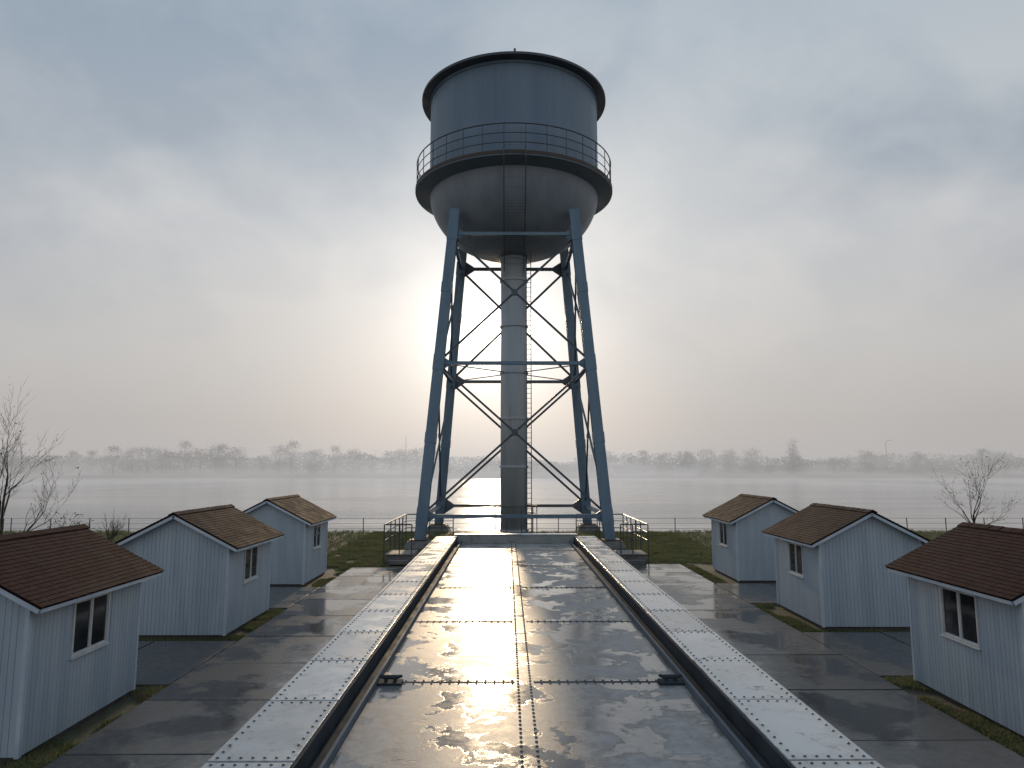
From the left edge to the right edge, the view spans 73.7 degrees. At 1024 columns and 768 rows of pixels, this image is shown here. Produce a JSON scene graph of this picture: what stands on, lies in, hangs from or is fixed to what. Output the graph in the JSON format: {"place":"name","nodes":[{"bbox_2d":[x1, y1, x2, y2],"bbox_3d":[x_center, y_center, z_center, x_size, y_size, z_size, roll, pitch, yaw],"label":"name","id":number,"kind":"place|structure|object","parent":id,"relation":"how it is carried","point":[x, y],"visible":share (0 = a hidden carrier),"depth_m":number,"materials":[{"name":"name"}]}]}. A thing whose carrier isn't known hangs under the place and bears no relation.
{"place":"outdoors","nodes":[
{"label":"outdoors","id":0,"kind":"place"},
{"bbox_2d":[0,479,1023,531],"bbox_3d":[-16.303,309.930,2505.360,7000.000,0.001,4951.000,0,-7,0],"label":"water","id":1,"kind":"structure","parent":0,"point":[689,503],"depth_m":144.48,"materials":[{"name":"grey liquid"}]},
{"bbox_2d":[0,467,1023,478],"bbox_3d":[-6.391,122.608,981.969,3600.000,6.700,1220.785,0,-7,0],"label":"bank","id":2,"kind":"structure","parent":0,"point":[547,475],"depth_m":389.86,"materials":[{"name":"soil"}]},
{"bbox_2d":[1,447,27,474],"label":"tree","id":3,"kind":"object","parent":2,"relation":"on","point":[16,461],"visible":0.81,"depth_m":402.00,"materials":[{"name":"grey plant"}]},
{"bbox_2d":[28,459,46,474],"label":"tree","id":4,"kind":"object","parent":2,"relation":"on","point":[36,468],"visible":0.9,"depth_m":406.37,"materials":[{"name":"grey plant"}]},
{"bbox_2d":[42,461,58,474],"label":"tree","id":5,"kind":"object","parent":2,"relation":"on","point":[51,469],"visible":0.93,"depth_m":406.12,"materials":[{"name":"grey plant"}]},
{"bbox_2d":[65,451,81,474],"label":"tree","id":6,"kind":"object","parent":2,"relation":"on","point":[72,465],"visible":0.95,"depth_m":410.74,"materials":[{"name":"grey plant"}]},
{"bbox_2d":[80,450,100,473],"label":"tree","id":7,"kind":"object","parent":2,"relation":"on","point":[93,464],"visible":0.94,"depth_m":415.33,"materials":[{"name":"grey plant"}]},
{"bbox_2d":[99,443,126,475],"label":"tree","id":8,"kind":"object","parent":2,"relation":"on","point":[114,463],"visible":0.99,"depth_m":394.88,"materials":[{"name":"grey plant"}]},
{"bbox_2d":[118,447,143,474],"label":"tree","id":9,"kind":"object","parent":2,"relation":"on","point":[131,467],"visible":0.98,"depth_m":398.74,"materials":[{"name":"grey plant"}]},
{"bbox_2d":[134,445,161,474],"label":"tree","id":10,"kind":"object","parent":2,"relation":"on","point":[146,463],"visible":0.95,"depth_m":397.20,"materials":[{"name":"grey plant"}]},
{"bbox_2d":[150,445,171,474],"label":"tree","id":11,"kind":"object","parent":2,"relation":"on","point":[160,464],"visible":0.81,"depth_m":398.59,"materials":[{"name":"grey plant"}]},
{"bbox_2d":[153,451,186,474],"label":"tree","id":12,"kind":"object","parent":2,"relation":"on","point":[170,463],"visible":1,"depth_m":394.91,"materials":[{"name":"grey plant"}]},
{"bbox_2d":[172,440,196,474],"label":"tree","id":13,"kind":"object","parent":2,"relation":"on","point":[185,461],"visible":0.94,"depth_m":399.81,"materials":[{"name":"grey plant"}]},
{"bbox_2d":[186,448,211,474],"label":"tree","id":14,"kind":"object","parent":2,"relation":"on","point":[200,459],"visible":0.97,"depth_m":399.28,"materials":[{"name":"grey plant"}]},
{"bbox_2d":[204,445,228,474],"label":"tree","id":15,"kind":"object","parent":2,"relation":"on","point":[216,467],"visible":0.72,"depth_m":399.18,"materials":[{"name":"grey plant"}]},
{"bbox_2d":[210,443,231,475],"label":"tree","id":16,"kind":"object","parent":2,"relation":"on","point":[222,460],"visible":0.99,"depth_m":393.51,"materials":[{"name":"grey plant"}]},
{"bbox_2d":[223,446,246,475],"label":"tree","id":17,"kind":"object","parent":2,"relation":"on","point":[240,458],"visible":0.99,"depth_m":394.29,"materials":[{"name":"grey plant"}]},
{"bbox_2d":[254,455,272,473],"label":"tree","id":18,"kind":"object","parent":2,"relation":"on","point":[264,464],"visible":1,"depth_m":414.33,"materials":[{"name":"grey plant"}]},
{"bbox_2d":[269,444,290,473],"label":"tree","id":19,"kind":"object","parent":2,"relation":"on","point":[281,453],"visible":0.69,"depth_m":423.99,"materials":[{"name":"grey plant"}]},
{"bbox_2d":[278,440,306,474],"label":"tree","id":20,"kind":"object","parent":2,"relation":"on","point":[287,454],"visible":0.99,"depth_m":406.57,"materials":[{"name":"grey plant"}]},
{"bbox_2d":[300,451,321,473],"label":"tree","id":21,"kind":"object","parent":2,"relation":"on","point":[310,463],"visible":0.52,"depth_m":423.65,"materials":[{"name":"grey plant"}]},
{"bbox_2d":[302,447,326,474],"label":"tree","id":22,"kind":"object","parent":2,"relation":"on","point":[316,464],"visible":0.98,"depth_m":400.11,"materials":[{"name":"grey plant"}]},
{"bbox_2d":[326,446,346,474],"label":"tree","id":23,"kind":"object","parent":2,"relation":"on","point":[333,464],"visible":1,"depth_m":405.16,"materials":[{"name":"grey plant"}]},
{"bbox_2d":[341,447,365,473],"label":"tree","id":24,"kind":"object","parent":2,"relation":"on","point":[350,452],"visible":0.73,"depth_m":423.39,"materials":[{"name":"grey plant"}]},
{"bbox_2d":[346,453,368,474],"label":"tree","id":25,"kind":"object","parent":2,"relation":"on","point":[362,466],"visible":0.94,"depth_m":408.85,"materials":[{"name":"grey plant"}]},
{"bbox_2d":[365,455,378,474],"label":"tree","id":26,"kind":"object","parent":2,"relation":"on","point":[373,458],"visible":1,"depth_m":402.47,"materials":[{"name":"grey plant"}]},
{"bbox_2d":[377,451,402,473],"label":"tree","id":27,"kind":"object","parent":2,"relation":"on","point":[390,465],"visible":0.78,"depth_m":422.83,"materials":[{"name":"grey plant"}]},
{"bbox_2d":[389,448,420,474],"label":"tree","id":28,"kind":"object","parent":2,"relation":"on","point":[402,457],"visible":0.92,"depth_m":408.54,"materials":[{"name":"grey plant"}]},
{"bbox_2d":[408,447,423,473],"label":"tree","id":29,"kind":"object","parent":2,"relation":"on","point":[416,452],"visible":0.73,"depth_m":424.87,"materials":[{"name":"grey plant"}]},
{"bbox_2d":[434,449,438,473],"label":"tree","id":30,"kind":"object","parent":2,"relation":"on","point":[437,465],"visible":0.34,"depth_m":419.68,"materials":[{"name":"grey plant"}]},
{"bbox_2d":[0,448,1023,473],"bbox_3d":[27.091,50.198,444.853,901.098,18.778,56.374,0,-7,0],"label":"woodland","id":31,"kind":"object","parent":2,"relation":"on","point":[563,468],"visible":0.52,"depth_m":431.64,"materials":[{"name":"grey plant"}]},
{"bbox_2d":[586,444,595,474],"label":"tree","id":32,"kind":"object","parent":2,"relation":"on","point":[591,461],"visible":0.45,"depth_m":406.13,"materials":[{"name":"grey plant"}]},
{"bbox_2d":[605,448,616,472],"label":"tree","id":33,"kind":"object","parent":2,"relation":"on","point":[608,460],"visible":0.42,"depth_m":428.40,"materials":[{"name":"grey plant"}]},
{"bbox_2d":[612,465,649,475],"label":"barn","id":34,"kind":"structure","parent":2,"relation":"on","point":[631,470],"depth_m":393.34,"materials":[{"name":"grey"}]},
{"bbox_2d":[625,458,637,464],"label":"tree","id":35,"kind":"object","parent":2,"relation":"on","point":[630,462],"visible":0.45,"depth_m":404.59,"materials":[{"name":"grey plant"}]},
{"bbox_2d":[634,450,653,468],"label":"tree","id":36,"kind":"object","parent":2,"relation":"on","point":[644,459],"visible":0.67,"depth_m":417.56,"materials":[{"name":"grey plant"}]},
{"bbox_2d":[653,456,665,474],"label":"tree","id":37,"kind":"object","parent":2,"relation":"on","point":[659,467],"visible":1,"depth_m":414.84,"materials":[{"name":"grey plant"}]},
{"bbox_2d":[654,452,675,473],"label":"tree","id":38,"kind":"object","parent":2,"relation":"on","point":[665,456],"visible":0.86,"depth_m":418.56,"materials":[{"name":"grey plant"}]},
{"bbox_2d":[672,450,694,475],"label":"tree","id":39,"kind":"object","parent":2,"relation":"on","point":[686,454],"visible":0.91,"depth_m":397.89,"materials":[{"name":"grey plant"}]},
{"bbox_2d":[673,464,697,475],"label":"barn","id":40,"kind":"structure","parent":2,"relation":"on","point":[691,472],"depth_m":395.52,"materials":[{"name":"grey"}]},
{"bbox_2d":[682,454,696,463],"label":"tree","id":41,"kind":"object","parent":2,"relation":"on","point":[690,459],"visible":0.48,"depth_m":404.50,"materials":[{"name":"grey plant"}]},
{"bbox_2d":[681,449,697,463],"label":"tree","id":42,"kind":"object","parent":2,"relation":"on","point":[690,457],"visible":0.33,"depth_m":424.91,"materials":[{"name":"grey plant"}]},
{"bbox_2d":[698,446,718,473],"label":"tree","id":43,"kind":"object","parent":2,"relation":"on","point":[707,460],"visible":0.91,"depth_m":422.57,"materials":[{"name":"grey plant"}]},
{"bbox_2d":[719,448,740,474],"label":"tree","id":44,"kind":"object","parent":2,"relation":"on","point":[728,466],"visible":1,"depth_m":409.01,"materials":[{"name":"grey plant"}]},
{"bbox_2d":[720,456,741,473],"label":"tree","id":45,"kind":"object","parent":2,"relation":"on","point":[727,468],"visible":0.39,"depth_m":429.11,"materials":[{"name":"grey plant"}]},
{"bbox_2d":[738,447,762,474],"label":"tree","id":46,"kind":"object","parent":2,"relation":"on","point":[751,463],"visible":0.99,"depth_m":404.77,"materials":[{"name":"grey plant"}]},
{"bbox_2d":[764,464,775,473],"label":"tree","id":47,"kind":"object","parent":2,"relation":"on","point":[770,470],"visible":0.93,"depth_m":417.07,"materials":[{"name":"grey plant"}]},
{"bbox_2d":[782,459,797,474],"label":"tree","id":48,"kind":"object","parent":2,"relation":"on","point":[787,467],"visible":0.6,"depth_m":405.63,"materials":[{"name":"grey plant"}]},
{"bbox_2d":[783,439,803,474],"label":"conifer","id":49,"kind":"object","parent":2,"relation":"on","point":[791,461],"visible":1,"depth_m":396.31,"materials":[{"name":"grey plant"}]},
{"bbox_2d":[788,455,809,473],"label":"tree","id":50,"kind":"object","parent":2,"relation":"on","point":[799,468],"visible":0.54,"depth_m":418.14,"materials":[{"name":"grey plant"}]},
{"bbox_2d":[825,457,841,474],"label":"tree","id":51,"kind":"object","parent":2,"relation":"on","point":[833,463],"visible":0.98,"depth_m":402.52,"materials":[{"name":"grey plant"}]},
{"bbox_2d":[837,456,853,474],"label":"tree","id":52,"kind":"object","parent":2,"relation":"on","point":[843,468],"visible":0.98,"depth_m":412.20,"materials":[{"name":"grey plant"}]},
{"bbox_2d":[855,450,877,474],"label":"tree","id":53,"kind":"object","parent":2,"relation":"on","point":[866,462],"visible":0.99,"depth_m":397.78,"materials":[{"name":"grey plant"}]},
{"bbox_2d":[862,454,883,473],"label":"tree","id":54,"kind":"object","parent":2,"relation":"on","point":[873,466],"visible":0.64,"depth_m":414.72,"materials":[{"name":"grey plant"}]},
{"bbox_2d":[876,455,893,473],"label":"tree","id":55,"kind":"object","parent":2,"relation":"on","point":[884,467],"visible":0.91,"depth_m":413.54,"materials":[{"name":"grey plant"}]},
{"bbox_2d":[885,440,891,475],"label":"street lamp","id":56,"kind":"object","parent":2,"relation":"on","point":[886,457],"visible":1,"depth_m":396.04,"materials":[{"name":"grey metal"}]},
{"bbox_2d":[892,461,905,474],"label":"tree","id":57,"kind":"object","parent":2,"relation":"on","point":[900,468],"visible":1,"depth_m":412.19,"materials":[{"name":"grey plant"}]},
{"bbox_2d":[906,451,926,473],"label":"tree","id":58,"kind":"object","parent":2,"relation":"on","point":[914,456],"visible":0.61,"depth_m":416.46,"materials":[{"name":"grey plant"}]},
{"bbox_2d":[908,454,931,474],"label":"tree","id":59,"kind":"object","parent":2,"relation":"on","point":[920,462],"visible":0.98,"depth_m":402.95,"materials":[{"name":"grey plant"}]},
{"bbox_2d":[929,460,941,473],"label":"tree","id":60,"kind":"object","parent":2,"relation":"on","point":[937,472],"visible":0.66,"depth_m":420.40,"materials":[{"name":"grey plant"}]},
{"bbox_2d":[972,446,995,474],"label":"tree","id":61,"kind":"object","parent":2,"relation":"on","point":[983,462],"visible":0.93,"depth_m":399.32,"materials":[{"name":"grey plant"}]},
{"bbox_2d":[983,458,997,474],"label":"tree","id":62,"kind":"object","parent":2,"relation":"on","point":[991,466],"visible":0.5,"depth_m":410.02,"materials":[{"name":"grey plant"}]},
{"bbox_2d":[996,453,1012,474],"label":"tree","id":63,"kind":"object","parent":2,"relation":"on","point":[1001,462],"visible":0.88,"depth_m":404.21,"materials":[{"name":"grey plant"}]},
{"bbox_2d":[0,529,1023,767],"bbox_3d":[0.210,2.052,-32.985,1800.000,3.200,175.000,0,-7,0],"label":"ground","id":64,"kind":"structure","parent":0,"point":[83,731],"depth_m":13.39,"materials":[{"name":"green plant"}]},
{"bbox_2d":[0,381,81,534],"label":"bare tree","id":65,"kind":"object","parent":64,"relation":"on","point":[2,510],"visible":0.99,"depth_m":27.39,"materials":[{"name":"brown plant"}]},
{"bbox_2d":[46,509,102,528],"bbox_3d":[-19.080,6.753,29.335,1.897,2.681,1.697,0,-7,0],"label":"leafy bush","id":66,"kind":"object","parent":64,"relation":"on","point":[69,519],"visible":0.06,"depth_m":29.39,"materials":[{"name":"green plant"}]},
{"bbox_2d":[0,524,164,762],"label":"cabin","id":67,"kind":"object","parent":64,"relation":"on","point":[70,602],"visible":1,"depth_m":11.43,"materials":[{"name":"paint"}]},
{"bbox_2d":[69,592,110,659],"bbox_3d":[-7.360,4.182,11.934,0.100,0.956,1.080,0,-7,0],"label":"window","id":68,"kind":"structure","parent":67,"relation":"in","point":[90,620],"depth_m":11.90,"materials":[{"name":"glass"}]},
{"bbox_2d":[100,512,126,540],"bbox_3d":[-22.839,8.216,39.522,1.452,2.212,2.025,0,-7,0],"label":"bare bush","id":69,"kind":"object","parent":64,"relation":"on","point":[113,533],"visible":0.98,"depth_m":39.26,"materials":[{"name":"brown plant"}]},
{"bbox_2d":[115,504,283,638],"bbox_3d":[-8.788,5.164,19.328,3.485,3.291,3.710,0,-7,0],"label":"cabin","id":70,"kind":"object","parent":64,"relation":"on","point":[213,579],"visible":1,"depth_m":17.79,"materials":[{"name":"wood"}]},
{"bbox_2d":[243,545,258,583],"bbox_3d":[-7.389,5.077,19.331,0.100,0.956,1.080,0,-7,0],"label":"window","id":71,"kind":"structure","parent":70,"relation":"in","point":[251,555],"depth_m":19.32,"materials":[{"name":"glass"}]},
{"bbox_2d":[243,494,336,586],"bbox_3d":[-9.098,6.083,26.921,3.485,3.291,3.710,0,-7,0],"label":"cabin","id":72,"kind":"object","parent":64,"relation":"on","point":[299,554],"visible":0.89,"depth_m":25.42,"materials":[{"name":"wood"}]},
{"bbox_2d":[313,524,320,549],"bbox_3d":[-7.700,5.996,26.928,0.100,0.956,1.080,0,-7,0],"label":"window","id":73,"kind":"structure","parent":72,"relation":"in","point":[316,528],"depth_m":26.93,"materials":[{"name":"paint"}]},
{"bbox_2d":[383,514,453,564],"bbox_3d":[-4.525,7.649,34.114,2.655,1.809,7.228,0,-7,0],"label":"railed landing","id":74,"kind":"object","parent":64,"relation":"on","point":[399,557],"visible":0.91,"depth_m":31.03,"materials":[{"name":"metal"}]},
{"bbox_2d":[403,48,626,549],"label":"water tower","id":75,"kind":"structure","parent":64,"relation":"on","point":[513,180],"depth_m":40.76,"materials":[{"name":"grey metal"}]},
{"bbox_2d":[10,518,1023,532],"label":"wire fence","id":76,"kind":"object","parent":64,"relation":"on","point":[480,523],"visible":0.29,"depth_m":45.59,"materials":[{"name":"grey metal"}]},
{"bbox_2d":[576,514,648,564],"bbox_3d":[4.876,7.657,34.175,2.657,1.809,7.230,0,-7,0],"label":"railed landing","id":77,"kind":"object","parent":64,"relation":"on","point":[632,556],"visible":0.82,"depth_m":31.11,"materials":[{"name":"metal"}]},
{"bbox_2d":[703,494,797,582],"bbox_3d":[9.988,6.178,27.709,3.485,3.291,3.710,0,-7,0],"label":"cabin","id":78,"kind":"object","parent":64,"relation":"on","point":[743,548],"visible":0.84,"depth_m":26.23,"materials":[{"name":"wood"}]},
{"bbox_2d":[719,522,727,547],"bbox_3d":[8.589,6.093,27.726,0.100,0.956,1.080,0,-7,0],"label":"window","id":79,"kind":"structure","parent":78,"relation":"in","point":[723,530],"depth_m":27.71,"materials":[{"name":"paint"}]},
{"bbox_2d":[761,503,930,629],"bbox_3d":[9.817,5.271,20.212,3.485,3.291,3.710,0,-7,0],"label":"cabin","id":80,"kind":"object","parent":64,"relation":"on","point":[832,571],"visible":0.95,"depth_m":18.70,"materials":[{"name":"wood"}]},
{"bbox_2d":[787,541,803,577],"bbox_3d":[8.416,5.187,20.239,0.100,0.956,1.080,0,-7,0],"label":"window","id":81,"kind":"structure","parent":80,"relation":"in","point":[795,551],"depth_m":20.23,"materials":[{"name":"glass"}]},
{"bbox_2d":[885,522,1023,739],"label":"cabin","id":82,"kind":"object","parent":64,"relation":"on","point":[965,584],"visible":1,"depth_m":12.45,"materials":[{"name":"wood"}]},
{"bbox_2d":[939,585,981,650],"bbox_3d":[8.217,4.255,12.538,0.100,0.956,1.080,0,-7,0],"label":"window","id":83,"kind":"structure","parent":82,"relation":"in","point":[959,609],"depth_m":12.50,"materials":[{"name":"glass"}]},
{"bbox_2d":[931,450,1020,524],"bbox_3d":[26.678,6.557,39.681,2.461,5.552,4.410,3,-8,-25],"label":"bare tree","id":84,"kind":"object","parent":64,"relation":"on","point":[973,515],"visible":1,"depth_m":39.26,"materials":[{"name":"brown plant"}]},
{"bbox_2d":[0,0,1023,466],"label":"sky","id":85,"kind":"structure","parent":0,"point":[215,230],"materials":[{"name":"grey"}]},
{"bbox_2d":[42,552,1023,767],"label":"pavement","id":86,"kind":"structure","parent":0,"point":[204,706],"depth_m":14.32,"materials":[{"name":"concrete"}]},
{"bbox_2d":[201,533,883,767],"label":"steel deck","id":87,"kind":"structure","parent":86,"relation":"on","point":[515,650],"depth_m":7.37,"materials":[{"name":"grey paint"}]}
]}

